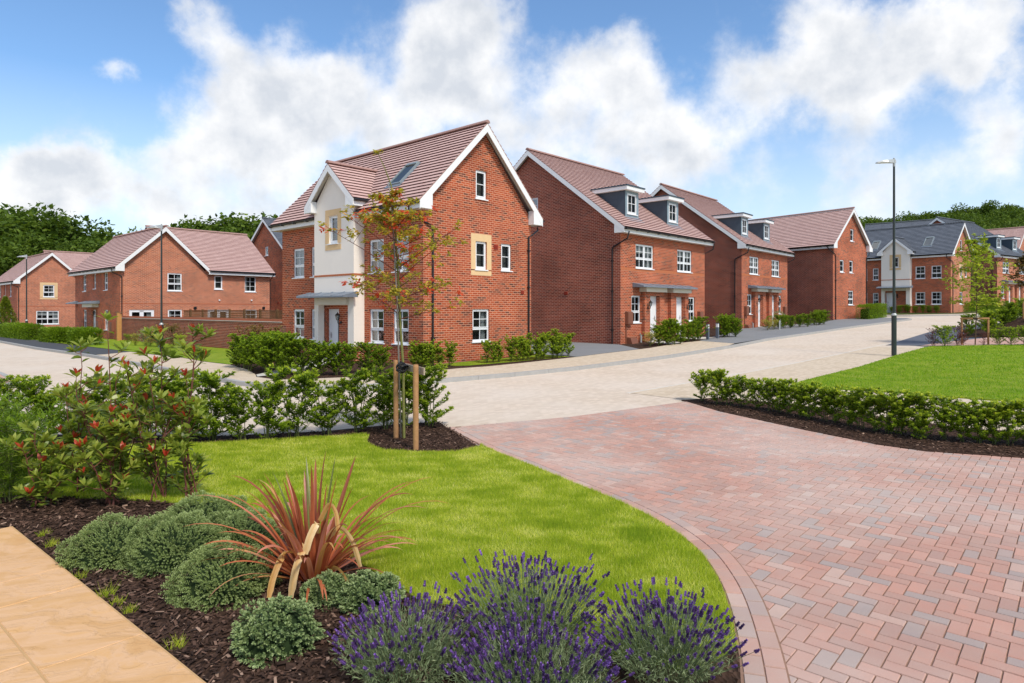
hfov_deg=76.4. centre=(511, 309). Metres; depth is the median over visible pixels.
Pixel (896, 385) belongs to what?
lawn
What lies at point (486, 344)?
laurel shrub
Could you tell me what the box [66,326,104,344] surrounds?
hedge
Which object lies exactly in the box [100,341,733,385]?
pavement
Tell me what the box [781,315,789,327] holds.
privet bush
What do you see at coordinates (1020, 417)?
laurel shrub
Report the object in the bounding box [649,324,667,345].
privet bush
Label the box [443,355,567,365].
lawn
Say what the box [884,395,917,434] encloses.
laurel shrub
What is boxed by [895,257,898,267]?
window
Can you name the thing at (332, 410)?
laurel shrub
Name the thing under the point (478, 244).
window
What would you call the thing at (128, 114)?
sky
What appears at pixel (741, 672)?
edging bed
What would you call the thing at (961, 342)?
purple shrub
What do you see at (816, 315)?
privet bush
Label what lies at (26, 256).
street lamp
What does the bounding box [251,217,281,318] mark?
semi detached house
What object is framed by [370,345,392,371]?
privet bush
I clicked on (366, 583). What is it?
hebe mound
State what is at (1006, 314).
privet bush
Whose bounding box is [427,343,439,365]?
laurel shrub
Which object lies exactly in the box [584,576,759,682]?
lavender
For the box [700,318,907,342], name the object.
pavement tarmac
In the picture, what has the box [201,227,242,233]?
deciduous tree
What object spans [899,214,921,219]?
deciduous tree
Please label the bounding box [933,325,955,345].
evergreen shrub
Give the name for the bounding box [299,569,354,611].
hebe mound
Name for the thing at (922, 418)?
laurel shrub
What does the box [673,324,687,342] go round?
privet bush
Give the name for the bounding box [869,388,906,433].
laurel shrub
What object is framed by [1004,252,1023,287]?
young tree
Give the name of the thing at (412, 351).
laurel shrub
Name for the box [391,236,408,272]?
window
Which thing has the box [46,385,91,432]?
laurel shrub
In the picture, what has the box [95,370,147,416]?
laurel shrub
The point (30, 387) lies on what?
laurel shrub
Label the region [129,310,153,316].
french door
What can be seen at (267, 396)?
laurel shrub
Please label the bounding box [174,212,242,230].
deciduous tree
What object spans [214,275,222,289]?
window
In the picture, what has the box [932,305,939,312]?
privet bush
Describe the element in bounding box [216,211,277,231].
deciduous tree
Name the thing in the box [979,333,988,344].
purple shrub
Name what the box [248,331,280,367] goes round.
privet bush
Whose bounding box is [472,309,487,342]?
window
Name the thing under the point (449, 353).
laurel shrub
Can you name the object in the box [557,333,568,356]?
laurel shrub
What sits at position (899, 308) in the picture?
privet bush
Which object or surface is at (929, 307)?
privet bush
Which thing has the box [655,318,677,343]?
privet bush
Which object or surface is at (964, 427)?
laurel shrub
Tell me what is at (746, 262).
semi detached house
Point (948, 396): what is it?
lawn edge
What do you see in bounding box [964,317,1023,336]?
planting bank
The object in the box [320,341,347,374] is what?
privet bush
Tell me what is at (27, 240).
deciduous tree
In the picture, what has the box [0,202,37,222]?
deciduous tree
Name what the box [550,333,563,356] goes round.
laurel shrub
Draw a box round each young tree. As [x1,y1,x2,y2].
[317,149,468,437]
[939,233,1016,344]
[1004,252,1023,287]
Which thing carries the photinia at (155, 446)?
on the flower bed at (732, 676)
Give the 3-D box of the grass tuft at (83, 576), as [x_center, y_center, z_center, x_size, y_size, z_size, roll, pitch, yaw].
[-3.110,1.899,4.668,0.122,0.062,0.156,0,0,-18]
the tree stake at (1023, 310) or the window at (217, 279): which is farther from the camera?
the window at (217, 279)
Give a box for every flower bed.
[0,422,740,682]
[684,397,1023,456]
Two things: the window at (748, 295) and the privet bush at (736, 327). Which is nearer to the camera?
the privet bush at (736, 327)
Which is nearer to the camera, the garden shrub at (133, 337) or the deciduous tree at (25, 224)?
the garden shrub at (133, 337)
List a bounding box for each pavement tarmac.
[0,336,128,354]
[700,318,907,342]
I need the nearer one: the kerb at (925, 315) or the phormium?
the phormium
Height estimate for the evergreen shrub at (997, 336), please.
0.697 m
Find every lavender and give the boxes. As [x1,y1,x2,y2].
[326,580,493,682]
[444,603,634,682]
[446,549,609,659]
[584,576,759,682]
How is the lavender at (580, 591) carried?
on the flower bed at (732, 676)
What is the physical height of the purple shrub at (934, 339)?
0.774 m
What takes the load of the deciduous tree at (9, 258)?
on the plot ground at (328, 373)
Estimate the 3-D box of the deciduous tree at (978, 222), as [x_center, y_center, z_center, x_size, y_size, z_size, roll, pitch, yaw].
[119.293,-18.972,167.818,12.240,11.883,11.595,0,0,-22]
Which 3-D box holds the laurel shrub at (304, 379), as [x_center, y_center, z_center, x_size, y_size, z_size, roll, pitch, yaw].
[-3.289,1.381,9.806,0.874,1.157,0.901,0,0,45]
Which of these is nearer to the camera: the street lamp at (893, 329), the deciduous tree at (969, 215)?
the street lamp at (893, 329)
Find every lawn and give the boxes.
[0,435,735,669]
[65,339,242,363]
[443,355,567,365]
[796,345,1023,399]
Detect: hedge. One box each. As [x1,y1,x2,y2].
[0,322,42,339]
[38,325,70,342]
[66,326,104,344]
[855,302,888,318]
[962,300,986,311]
[977,297,1000,309]
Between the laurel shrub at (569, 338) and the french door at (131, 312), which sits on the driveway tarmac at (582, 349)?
the laurel shrub at (569, 338)
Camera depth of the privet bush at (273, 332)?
19.27 m
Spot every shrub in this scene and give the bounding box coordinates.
[0,374,29,429]
[0,390,69,468]
[0,403,73,489]
[0,428,57,503]
[2,374,52,434]
[30,392,65,436]
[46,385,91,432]
[68,373,120,439]
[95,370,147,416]
[121,375,172,439]
[123,333,131,342]
[130,333,141,343]
[137,329,152,345]
[139,370,195,437]
[143,334,152,345]
[148,325,165,345]
[163,323,185,347]
[163,369,220,440]
[173,333,186,348]
[181,367,242,441]
[216,385,257,440]
[235,325,254,338]
[244,380,290,438]
[250,323,266,335]
[261,363,324,436]
[262,325,283,363]
[301,378,352,434]
[332,365,385,431]
[362,367,405,429]
[385,372,426,427]
[406,362,453,425]
[407,339,422,364]
[411,343,427,366]
[417,346,429,367]
[423,339,436,366]
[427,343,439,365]
[434,341,445,364]
[443,340,458,366]
[480,339,494,362]
[487,341,499,362]
[495,340,504,361]
[503,334,518,360]
[511,335,526,360]
[520,336,530,359]
[522,332,535,359]
[531,335,543,359]
[535,336,546,358]
[536,332,552,358]
[546,328,560,357]
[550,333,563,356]
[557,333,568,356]
[564,332,574,353]
[641,332,658,345]
[688,368,712,400]
[702,368,732,403]
[715,376,739,405]
[729,374,755,406]
[744,378,765,408]
[755,377,780,410]
[762,319,772,329]
[765,381,792,411]
[770,320,779,328]
[772,311,783,326]
[773,378,798,413]
[786,383,814,416]
[791,381,822,419]
[807,386,839,421]
[819,384,847,422]
[834,390,861,425]
[838,385,880,428]
[857,392,887,431]
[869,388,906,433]
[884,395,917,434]
[894,389,935,435]
[908,409,935,439]
[922,394,963,439]
[925,328,944,345]
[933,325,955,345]
[942,400,978,441]
[945,325,968,345]
[956,397,1001,442]
[957,333,968,343]
[974,311,985,327]
[974,401,1016,444]
[978,310,998,324]
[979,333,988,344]
[980,309,1002,332]
[982,319,997,334]
[987,397,1023,445]
[990,329,1007,344]
[999,326,1021,344]
[1008,396,1023,438]
[1012,298,1023,315]
[1015,325,1023,343]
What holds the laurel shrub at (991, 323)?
on the planting bank
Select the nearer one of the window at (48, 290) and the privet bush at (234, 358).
the privet bush at (234, 358)
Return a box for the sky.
[0,0,1023,235]
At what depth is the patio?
3.81 m
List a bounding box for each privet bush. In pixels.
[225,340,239,366]
[227,333,256,367]
[236,339,260,370]
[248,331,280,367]
[248,332,286,372]
[261,330,297,366]
[269,332,300,374]
[285,338,320,372]
[303,340,334,375]
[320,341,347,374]
[338,343,361,372]
[354,341,378,369]
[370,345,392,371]
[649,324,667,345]
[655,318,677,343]
[667,320,683,344]
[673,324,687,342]
[682,322,696,341]
[684,319,704,340]
[691,316,708,339]
[713,315,733,336]
[718,313,738,336]
[729,317,743,336]
[772,314,785,326]
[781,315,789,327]
[787,315,795,327]
[795,314,805,326]
[802,313,814,326]
[809,311,821,324]
[813,310,825,324]
[820,310,830,323]
[897,305,902,311]
[903,304,911,311]
[913,305,919,312]
[919,305,926,312]
[925,305,932,312]
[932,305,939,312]
[957,313,982,335]
[994,308,1015,325]
[1000,300,1022,322]
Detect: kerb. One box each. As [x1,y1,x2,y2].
[0,317,911,390]
[0,372,10,388]
[884,314,977,316]
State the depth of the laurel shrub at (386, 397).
10.34 m
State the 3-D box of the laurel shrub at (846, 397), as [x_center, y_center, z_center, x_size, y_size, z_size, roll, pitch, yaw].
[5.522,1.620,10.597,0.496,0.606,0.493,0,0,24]
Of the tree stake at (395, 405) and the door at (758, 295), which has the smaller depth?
the tree stake at (395, 405)
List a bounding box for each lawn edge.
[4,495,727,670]
[798,362,1010,401]
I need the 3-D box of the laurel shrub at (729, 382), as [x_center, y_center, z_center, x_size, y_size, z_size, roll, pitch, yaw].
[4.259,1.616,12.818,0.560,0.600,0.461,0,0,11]
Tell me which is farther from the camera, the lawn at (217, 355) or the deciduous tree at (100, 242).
the deciduous tree at (100, 242)
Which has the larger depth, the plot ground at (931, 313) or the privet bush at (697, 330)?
the plot ground at (931, 313)
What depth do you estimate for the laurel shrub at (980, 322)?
35.10 m
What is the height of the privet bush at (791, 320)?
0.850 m
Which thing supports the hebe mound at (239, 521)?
on the flower bed at (732, 676)
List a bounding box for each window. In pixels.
[36,311,58,324]
[43,285,53,296]
[84,310,85,326]
[103,272,107,290]
[167,273,182,291]
[168,310,181,316]
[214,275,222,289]
[245,277,256,292]
[292,248,304,278]
[295,309,303,338]
[310,247,313,277]
[311,309,313,339]
[327,216,337,244]
[367,239,383,273]
[369,309,384,343]
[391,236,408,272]
[391,309,408,345]
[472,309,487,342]
[475,170,487,200]
[475,241,487,270]
[500,244,512,271]
[532,198,537,208]
[632,295,639,323]
[635,244,654,269]
[677,249,690,272]
[689,297,693,320]
[747,294,752,314]
[749,256,759,275]
[771,260,780,277]
[840,260,844,272]
[848,291,852,304]
[872,268,877,280]
[873,293,877,303]
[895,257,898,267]
[915,292,925,304]
[916,266,924,278]
[931,265,940,278]
[931,292,941,304]
[1003,262,1009,273]
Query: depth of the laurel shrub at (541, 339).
23.02 m
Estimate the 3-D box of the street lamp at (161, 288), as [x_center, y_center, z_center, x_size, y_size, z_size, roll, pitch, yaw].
[-15.785,-0.794,28.750,0.750,5.960,0.240,0,0,0]
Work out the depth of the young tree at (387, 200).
9.69 m
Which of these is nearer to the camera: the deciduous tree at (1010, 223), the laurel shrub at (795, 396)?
the laurel shrub at (795, 396)
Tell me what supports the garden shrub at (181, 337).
on the lawn at (217, 355)
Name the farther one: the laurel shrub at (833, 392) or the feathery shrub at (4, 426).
the laurel shrub at (833, 392)
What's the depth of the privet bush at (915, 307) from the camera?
61.29 m
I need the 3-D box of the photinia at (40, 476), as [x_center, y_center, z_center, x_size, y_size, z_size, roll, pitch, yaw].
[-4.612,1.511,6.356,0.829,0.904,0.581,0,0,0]
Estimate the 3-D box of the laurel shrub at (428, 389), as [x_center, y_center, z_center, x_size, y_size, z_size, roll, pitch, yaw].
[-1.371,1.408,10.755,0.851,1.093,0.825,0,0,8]
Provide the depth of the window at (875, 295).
65.33 m
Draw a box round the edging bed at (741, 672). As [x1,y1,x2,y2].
[452,426,790,682]
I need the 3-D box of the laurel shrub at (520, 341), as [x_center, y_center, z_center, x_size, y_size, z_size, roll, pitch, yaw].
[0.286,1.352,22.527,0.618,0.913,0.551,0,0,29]
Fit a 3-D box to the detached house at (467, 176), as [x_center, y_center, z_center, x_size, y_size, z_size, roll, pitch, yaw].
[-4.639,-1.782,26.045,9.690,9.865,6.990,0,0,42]
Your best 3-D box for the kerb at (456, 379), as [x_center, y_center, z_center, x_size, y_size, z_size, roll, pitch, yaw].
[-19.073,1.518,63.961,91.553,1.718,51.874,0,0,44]
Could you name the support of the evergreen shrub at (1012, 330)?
on the lawn at (896, 385)
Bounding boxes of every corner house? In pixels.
[0,250,93,326]
[66,225,275,338]
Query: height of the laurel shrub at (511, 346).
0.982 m
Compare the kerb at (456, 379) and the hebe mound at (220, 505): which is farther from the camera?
the kerb at (456, 379)
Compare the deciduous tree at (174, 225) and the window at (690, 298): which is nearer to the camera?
the window at (690, 298)
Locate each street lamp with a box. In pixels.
[17,254,27,322]
[147,224,163,351]
[876,158,896,355]
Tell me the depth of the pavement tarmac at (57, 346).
33.91 m
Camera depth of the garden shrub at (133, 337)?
34.24 m
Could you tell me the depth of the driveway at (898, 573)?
4.79 m
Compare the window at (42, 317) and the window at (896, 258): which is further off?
the window at (896, 258)
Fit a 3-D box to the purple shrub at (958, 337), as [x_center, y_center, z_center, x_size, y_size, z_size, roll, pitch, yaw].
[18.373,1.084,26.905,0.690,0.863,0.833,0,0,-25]
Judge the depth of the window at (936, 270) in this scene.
61.08 m
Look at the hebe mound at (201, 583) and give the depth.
4.30 m
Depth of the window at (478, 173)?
23.38 m
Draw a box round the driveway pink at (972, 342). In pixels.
[921,336,1023,345]
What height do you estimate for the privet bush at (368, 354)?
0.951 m
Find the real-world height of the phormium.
0.922 m
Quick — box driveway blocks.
[447,401,1023,682]
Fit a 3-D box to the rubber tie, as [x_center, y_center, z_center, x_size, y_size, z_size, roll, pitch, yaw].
[-1.595,0.846,9.450,0.178,0.149,0.333,0,0,0]
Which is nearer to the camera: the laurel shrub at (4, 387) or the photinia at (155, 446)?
the photinia at (155, 446)
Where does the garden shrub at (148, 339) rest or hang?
on the lawn at (217, 355)
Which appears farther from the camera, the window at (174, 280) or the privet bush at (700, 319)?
the window at (174, 280)
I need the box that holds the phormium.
[183,452,445,601]
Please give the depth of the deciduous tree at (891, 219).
176.28 m
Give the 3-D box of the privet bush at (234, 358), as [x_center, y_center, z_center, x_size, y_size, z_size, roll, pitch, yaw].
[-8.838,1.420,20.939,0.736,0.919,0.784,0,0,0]
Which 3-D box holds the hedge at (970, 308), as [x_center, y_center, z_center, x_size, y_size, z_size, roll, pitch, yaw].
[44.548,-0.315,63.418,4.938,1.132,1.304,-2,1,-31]
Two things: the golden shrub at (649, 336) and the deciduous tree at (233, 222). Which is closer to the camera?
the golden shrub at (649, 336)
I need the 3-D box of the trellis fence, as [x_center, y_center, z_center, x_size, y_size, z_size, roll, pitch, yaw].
[-15.241,1.170,36.452,15.662,2.360,0.150,0,0,42]
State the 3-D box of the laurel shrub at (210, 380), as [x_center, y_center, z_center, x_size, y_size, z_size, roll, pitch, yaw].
[-4.420,1.399,9.579,0.816,1.122,0.935,0,0,23]
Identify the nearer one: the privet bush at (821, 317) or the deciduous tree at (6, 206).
the privet bush at (821, 317)
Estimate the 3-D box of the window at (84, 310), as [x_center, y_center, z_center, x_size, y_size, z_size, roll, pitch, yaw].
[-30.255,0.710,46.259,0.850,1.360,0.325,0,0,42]
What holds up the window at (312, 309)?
in the detached house at (467, 176)
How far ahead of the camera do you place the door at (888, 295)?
64.21 m
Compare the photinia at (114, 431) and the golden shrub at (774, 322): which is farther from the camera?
the golden shrub at (774, 322)
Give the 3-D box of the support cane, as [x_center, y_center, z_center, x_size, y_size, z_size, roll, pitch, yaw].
[-1.756,0.044,9.726,0.219,3.912,0.034,0,0,2]
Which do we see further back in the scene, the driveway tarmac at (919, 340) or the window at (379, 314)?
the driveway tarmac at (919, 340)
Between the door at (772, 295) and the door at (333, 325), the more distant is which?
the door at (772, 295)
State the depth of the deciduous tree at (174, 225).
108.46 m
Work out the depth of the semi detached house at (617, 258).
32.10 m
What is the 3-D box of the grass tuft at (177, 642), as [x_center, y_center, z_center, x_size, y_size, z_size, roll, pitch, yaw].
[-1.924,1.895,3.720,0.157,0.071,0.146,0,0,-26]
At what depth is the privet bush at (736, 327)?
33.37 m
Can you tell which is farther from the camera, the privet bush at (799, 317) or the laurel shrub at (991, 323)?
the privet bush at (799, 317)
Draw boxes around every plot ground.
[58,320,830,378]
[883,310,987,314]
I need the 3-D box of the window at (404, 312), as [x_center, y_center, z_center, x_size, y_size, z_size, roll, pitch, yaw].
[-3.691,0.600,22.074,0.940,1.220,0.310,0,0,42]
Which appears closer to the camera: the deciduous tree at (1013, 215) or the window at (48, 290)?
the window at (48, 290)
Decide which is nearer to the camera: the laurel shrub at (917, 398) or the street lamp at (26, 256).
the laurel shrub at (917, 398)
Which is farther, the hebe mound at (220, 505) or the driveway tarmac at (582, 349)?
the driveway tarmac at (582, 349)
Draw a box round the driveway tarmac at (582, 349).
[531,341,636,356]
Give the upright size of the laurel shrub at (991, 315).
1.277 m
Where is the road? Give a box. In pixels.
[0,315,1016,435]
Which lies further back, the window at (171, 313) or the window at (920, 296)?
the window at (920, 296)
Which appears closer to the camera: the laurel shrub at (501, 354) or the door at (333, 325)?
the laurel shrub at (501, 354)
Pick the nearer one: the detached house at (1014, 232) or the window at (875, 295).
the window at (875, 295)
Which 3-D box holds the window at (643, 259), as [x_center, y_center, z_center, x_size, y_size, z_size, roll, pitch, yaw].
[6.334,-2.525,31.490,0.310,1.190,1.700,0,0,43]
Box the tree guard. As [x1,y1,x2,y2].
[960,317,989,344]
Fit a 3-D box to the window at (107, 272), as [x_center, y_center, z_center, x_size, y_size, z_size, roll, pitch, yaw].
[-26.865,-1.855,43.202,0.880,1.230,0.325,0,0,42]
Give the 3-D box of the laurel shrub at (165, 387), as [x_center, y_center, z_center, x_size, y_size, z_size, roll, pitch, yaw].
[-5.032,1.419,9.588,0.817,1.082,0.842,0,0,-8]
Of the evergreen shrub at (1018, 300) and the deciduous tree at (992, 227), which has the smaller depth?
the evergreen shrub at (1018, 300)
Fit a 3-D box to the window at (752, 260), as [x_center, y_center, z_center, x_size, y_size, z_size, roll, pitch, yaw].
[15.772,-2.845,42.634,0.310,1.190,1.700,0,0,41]
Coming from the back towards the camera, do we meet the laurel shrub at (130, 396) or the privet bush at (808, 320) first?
the privet bush at (808, 320)
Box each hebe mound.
[54,512,162,572]
[114,509,231,578]
[153,489,252,527]
[158,535,282,613]
[197,506,286,555]
[228,592,327,668]
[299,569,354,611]
[333,568,406,616]
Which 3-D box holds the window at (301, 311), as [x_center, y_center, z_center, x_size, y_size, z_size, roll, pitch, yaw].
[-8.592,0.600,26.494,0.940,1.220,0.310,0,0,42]
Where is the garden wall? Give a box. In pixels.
[122,316,281,348]
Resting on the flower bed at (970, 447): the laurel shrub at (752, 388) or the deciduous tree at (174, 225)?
the laurel shrub at (752, 388)
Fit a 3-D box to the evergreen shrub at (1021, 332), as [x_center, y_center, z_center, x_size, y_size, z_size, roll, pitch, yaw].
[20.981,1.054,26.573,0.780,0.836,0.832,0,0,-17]
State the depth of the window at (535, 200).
33.64 m
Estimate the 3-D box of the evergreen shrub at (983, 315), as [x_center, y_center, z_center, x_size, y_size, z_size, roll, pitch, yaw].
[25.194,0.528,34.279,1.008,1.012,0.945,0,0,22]
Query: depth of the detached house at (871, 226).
82.56 m
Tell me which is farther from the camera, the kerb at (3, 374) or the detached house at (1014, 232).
the detached house at (1014, 232)
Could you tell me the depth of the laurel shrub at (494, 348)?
21.85 m
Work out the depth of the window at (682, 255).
34.35 m
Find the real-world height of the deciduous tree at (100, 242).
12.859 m
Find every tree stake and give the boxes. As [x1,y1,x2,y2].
[393,360,398,437]
[413,364,418,449]
[1022,302,1023,318]
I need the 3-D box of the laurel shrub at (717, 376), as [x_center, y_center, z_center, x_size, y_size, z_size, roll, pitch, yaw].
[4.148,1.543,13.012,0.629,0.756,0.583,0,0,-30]
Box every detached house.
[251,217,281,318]
[268,120,544,364]
[513,148,714,343]
[650,183,794,328]
[751,207,872,319]
[864,219,933,230]
[865,221,972,312]
[929,216,1023,305]
[985,226,1023,250]
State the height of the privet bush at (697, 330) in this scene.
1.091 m
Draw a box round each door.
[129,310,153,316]
[329,309,338,356]
[650,296,655,337]
[676,297,680,330]
[758,295,759,325]
[772,295,773,322]
[886,293,891,312]
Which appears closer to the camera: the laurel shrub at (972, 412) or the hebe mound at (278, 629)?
the hebe mound at (278, 629)
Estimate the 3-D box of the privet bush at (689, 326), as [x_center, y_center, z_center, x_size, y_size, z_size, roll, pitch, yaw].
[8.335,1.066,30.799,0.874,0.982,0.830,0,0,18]
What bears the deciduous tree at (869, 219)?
on the hill
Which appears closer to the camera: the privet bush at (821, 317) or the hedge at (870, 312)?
the privet bush at (821, 317)
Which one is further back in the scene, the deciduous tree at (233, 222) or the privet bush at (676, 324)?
the deciduous tree at (233, 222)
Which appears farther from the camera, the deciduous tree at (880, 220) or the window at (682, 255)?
the deciduous tree at (880, 220)
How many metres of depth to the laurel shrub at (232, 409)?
9.52 m
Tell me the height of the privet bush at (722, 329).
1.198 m
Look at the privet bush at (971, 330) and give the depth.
31.80 m
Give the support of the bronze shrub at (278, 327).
on the plot ground at (328, 373)
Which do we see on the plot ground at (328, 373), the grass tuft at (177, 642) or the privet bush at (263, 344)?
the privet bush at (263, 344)
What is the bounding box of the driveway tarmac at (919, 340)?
[888,323,998,345]
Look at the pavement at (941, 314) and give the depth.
57.23 m
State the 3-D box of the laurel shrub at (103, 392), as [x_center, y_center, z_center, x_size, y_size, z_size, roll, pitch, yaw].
[-6.129,1.447,9.611,0.745,1.024,0.854,0,0,-30]
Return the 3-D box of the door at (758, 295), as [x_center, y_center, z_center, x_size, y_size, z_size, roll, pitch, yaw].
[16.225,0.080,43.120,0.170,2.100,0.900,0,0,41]
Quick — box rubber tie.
[396,362,407,373]
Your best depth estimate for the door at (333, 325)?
24.75 m
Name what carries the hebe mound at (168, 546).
on the flower bed at (732, 676)
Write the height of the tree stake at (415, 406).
1.290 m
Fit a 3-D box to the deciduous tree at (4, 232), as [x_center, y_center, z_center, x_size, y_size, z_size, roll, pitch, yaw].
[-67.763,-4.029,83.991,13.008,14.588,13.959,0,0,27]
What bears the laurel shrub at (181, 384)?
on the flower bed at (732, 676)
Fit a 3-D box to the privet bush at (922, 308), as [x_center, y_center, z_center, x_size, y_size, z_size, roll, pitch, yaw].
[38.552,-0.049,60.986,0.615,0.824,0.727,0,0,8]
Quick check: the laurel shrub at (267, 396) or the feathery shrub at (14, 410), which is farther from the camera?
the laurel shrub at (267, 396)
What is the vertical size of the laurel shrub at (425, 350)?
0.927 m
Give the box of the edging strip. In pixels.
[627,341,897,392]
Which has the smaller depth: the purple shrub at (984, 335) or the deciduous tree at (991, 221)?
the purple shrub at (984, 335)
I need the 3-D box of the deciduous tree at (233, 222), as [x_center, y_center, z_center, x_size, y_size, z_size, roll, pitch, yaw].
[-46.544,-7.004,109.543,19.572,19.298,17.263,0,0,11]
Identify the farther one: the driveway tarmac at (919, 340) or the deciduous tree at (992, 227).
the deciduous tree at (992, 227)
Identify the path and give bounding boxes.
[256,358,326,376]
[634,347,1023,429]
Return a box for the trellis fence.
[183,309,281,318]
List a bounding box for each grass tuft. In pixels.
[36,527,52,536]
[45,537,60,546]
[71,571,87,578]
[95,581,119,599]
[109,594,126,606]
[120,602,138,613]
[164,631,189,650]
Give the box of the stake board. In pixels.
[401,363,424,374]
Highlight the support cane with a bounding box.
[388,183,401,438]
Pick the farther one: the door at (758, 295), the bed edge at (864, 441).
the door at (758, 295)
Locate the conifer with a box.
[0,296,18,323]
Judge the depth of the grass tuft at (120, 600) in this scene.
4.25 m
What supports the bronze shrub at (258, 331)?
on the plot ground at (328, 373)
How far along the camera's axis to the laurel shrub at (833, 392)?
10.83 m
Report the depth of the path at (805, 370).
19.03 m
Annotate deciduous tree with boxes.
[0,200,95,248]
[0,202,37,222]
[0,205,21,222]
[0,225,37,244]
[0,229,56,254]
[0,241,40,275]
[29,234,99,253]
[36,211,120,247]
[60,234,112,253]
[86,228,121,240]
[168,220,212,229]
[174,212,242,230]
[189,212,260,238]
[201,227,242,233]
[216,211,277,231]
[221,224,255,239]
[860,215,879,225]
[860,218,878,225]
[867,216,887,222]
[881,217,901,223]
[885,211,917,220]
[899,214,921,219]
[917,211,954,220]
[934,212,960,219]
[948,203,990,215]
[955,212,996,220]
[961,212,998,228]
[963,200,1002,216]
[974,214,1010,227]
[979,209,1009,219]
[982,225,1009,229]
[995,216,1022,227]
[999,203,1023,214]
[1000,203,1017,210]
[1000,220,1023,227]
[1008,209,1023,218]
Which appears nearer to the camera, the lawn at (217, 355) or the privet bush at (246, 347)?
the privet bush at (246, 347)
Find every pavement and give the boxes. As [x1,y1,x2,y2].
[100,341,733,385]
[916,313,975,314]
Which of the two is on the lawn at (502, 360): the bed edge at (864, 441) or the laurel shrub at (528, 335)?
the laurel shrub at (528, 335)
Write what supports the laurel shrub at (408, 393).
on the flower bed at (732, 676)
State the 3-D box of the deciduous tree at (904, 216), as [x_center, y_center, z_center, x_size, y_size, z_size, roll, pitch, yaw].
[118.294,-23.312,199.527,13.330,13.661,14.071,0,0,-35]
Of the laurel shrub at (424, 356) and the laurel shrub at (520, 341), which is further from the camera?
the laurel shrub at (520, 341)
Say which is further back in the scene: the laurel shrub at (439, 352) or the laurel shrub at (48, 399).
the laurel shrub at (439, 352)
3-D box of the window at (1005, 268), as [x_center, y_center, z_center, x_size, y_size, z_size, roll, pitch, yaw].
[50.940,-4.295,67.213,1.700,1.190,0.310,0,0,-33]
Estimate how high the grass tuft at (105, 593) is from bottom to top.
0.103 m
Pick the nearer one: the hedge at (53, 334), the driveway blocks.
the driveway blocks
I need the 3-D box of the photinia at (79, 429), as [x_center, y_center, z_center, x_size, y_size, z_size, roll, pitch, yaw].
[-4.557,1.114,6.887,0.578,1.695,0.579,0,0,19]
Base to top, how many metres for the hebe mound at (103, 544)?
0.385 m
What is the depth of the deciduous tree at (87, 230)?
89.57 m
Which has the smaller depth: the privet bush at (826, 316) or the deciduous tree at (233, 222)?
the privet bush at (826, 316)
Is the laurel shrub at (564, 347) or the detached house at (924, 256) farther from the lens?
the detached house at (924, 256)
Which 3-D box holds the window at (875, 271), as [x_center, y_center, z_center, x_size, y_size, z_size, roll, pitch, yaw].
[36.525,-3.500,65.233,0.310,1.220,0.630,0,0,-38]
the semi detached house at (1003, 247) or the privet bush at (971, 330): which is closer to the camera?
the privet bush at (971, 330)
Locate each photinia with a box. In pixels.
[0,419,80,507]
[47,311,165,494]
[50,335,109,492]
[68,404,144,506]
[115,325,188,502]
[152,323,216,495]
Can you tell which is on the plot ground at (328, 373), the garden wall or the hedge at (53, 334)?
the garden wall
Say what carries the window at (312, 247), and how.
in the detached house at (467, 176)
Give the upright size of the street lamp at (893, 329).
7.310 m
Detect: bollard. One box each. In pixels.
[706,324,709,341]
[716,323,718,337]
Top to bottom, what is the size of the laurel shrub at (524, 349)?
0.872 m
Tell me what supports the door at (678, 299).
in the semi detached house at (617, 258)
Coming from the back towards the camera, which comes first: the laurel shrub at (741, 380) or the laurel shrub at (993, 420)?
the laurel shrub at (741, 380)
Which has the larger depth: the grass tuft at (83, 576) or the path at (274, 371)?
the path at (274, 371)
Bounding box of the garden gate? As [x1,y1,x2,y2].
[116,312,122,340]
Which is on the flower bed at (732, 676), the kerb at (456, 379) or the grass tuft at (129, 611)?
the grass tuft at (129, 611)
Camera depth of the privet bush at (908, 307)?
61.75 m
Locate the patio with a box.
[0,527,202,682]
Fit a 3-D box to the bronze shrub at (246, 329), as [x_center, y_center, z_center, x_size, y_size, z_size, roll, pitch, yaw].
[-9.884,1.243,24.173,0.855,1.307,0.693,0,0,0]
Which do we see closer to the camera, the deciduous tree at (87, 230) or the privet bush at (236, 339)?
the privet bush at (236, 339)
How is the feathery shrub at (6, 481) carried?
on the flower bed at (732, 676)
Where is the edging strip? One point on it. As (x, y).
(756, 370)
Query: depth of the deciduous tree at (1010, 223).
167.73 m
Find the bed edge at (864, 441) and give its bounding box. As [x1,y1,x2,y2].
[681,400,1023,458]
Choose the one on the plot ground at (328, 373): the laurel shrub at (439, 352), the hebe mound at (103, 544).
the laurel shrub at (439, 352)
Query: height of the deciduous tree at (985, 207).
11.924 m
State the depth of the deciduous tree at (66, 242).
82.20 m

